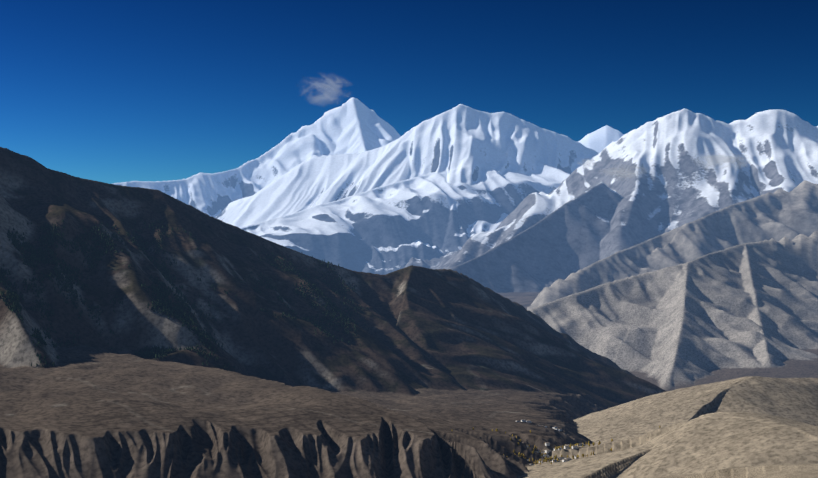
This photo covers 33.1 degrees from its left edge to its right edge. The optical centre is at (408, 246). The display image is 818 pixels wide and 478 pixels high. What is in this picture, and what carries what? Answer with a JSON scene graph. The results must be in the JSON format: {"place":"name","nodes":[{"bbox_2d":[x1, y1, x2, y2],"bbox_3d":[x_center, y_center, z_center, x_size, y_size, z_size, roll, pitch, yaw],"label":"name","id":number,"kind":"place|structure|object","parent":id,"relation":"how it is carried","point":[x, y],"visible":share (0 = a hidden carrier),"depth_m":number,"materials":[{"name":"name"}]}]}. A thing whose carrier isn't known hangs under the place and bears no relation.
{"place":"outdoors","nodes":[
{"label":"outdoors","id":0,"kind":"place"},
{"bbox_2d":[302,74,348,105],"bbox_3d":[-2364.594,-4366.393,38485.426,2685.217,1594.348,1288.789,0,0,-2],"label":"cloud","id":1,"kind":"structure","parent":0,"point":[316,85],"depth_m":38519.25,"materials":[{"name":"white"}]},
{"bbox_2d":[0,97,817,477],"bbox_3d":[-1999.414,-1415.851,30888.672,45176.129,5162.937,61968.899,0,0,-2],"label":"mountain terrain","id":2,"kind":"structure","parent":0,"point":[656,317],"depth_m":6485.98,"materials":[{"name":"stone"}]},
{"bbox_2d":[0,218,368,368],"bbox_3d":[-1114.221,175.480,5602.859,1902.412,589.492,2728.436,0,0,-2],"label":"shrubs","id":3,"kind":"object","parent":2,"relation":"on","point":[41,257],"visible":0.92,"depth_m":5379.15,"materials":[{"name":"green plant"}]},
{"bbox_2d":[516,419,564,433],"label":"village","id":4,"kind":"object","parent":2,"relation":"on","point":[554,427],"visible":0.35,"depth_m":4483.66,"materials":[{"name":"white wood"}]},
{"bbox_2d":[526,442,584,465],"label":"village","id":5,"kind":"object","parent":2,"relation":"on","point":[566,446],"visible":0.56,"depth_m":3760.57,"materials":[{"name":"white wood"}]},
{"bbox_2d":[451,426,660,464],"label":"trees","id":6,"kind":"object","parent":2,"relation":"on","point":[546,459],"visible":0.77,"depth_m":3751.47,"materials":[{"name":"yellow plant"}]},
{"bbox_2d":[0,0,817,183],"label":"sky","id":7,"kind":"structure","parent":0,"point":[106,91],"materials":[{"name":"blue"}]},
{"bbox_2d":[578,159,595,167],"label":"cloud","id":8,"kind":"structure","parent":0,"point":[587,163],"depth_m":21041.26,"materials":[{"name":"white"}]},
{"bbox_2d":[584,161,649,180],"bbox_3d":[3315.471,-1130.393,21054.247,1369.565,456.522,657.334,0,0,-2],"label":"cloud","id":9,"kind":"structure","parent":0,"point":[622,172],"depth_m":21097.16,"materials":[{"name":"white"}]},
{"bbox_2d":[692,150,752,171],"bbox_3d":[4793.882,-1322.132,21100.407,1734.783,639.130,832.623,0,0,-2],"label":"cloud","id":10,"kind":"structure","parent":0,"point":[713,160],"depth_m":21141.15,"materials":[{"name":"white"}]}
]}

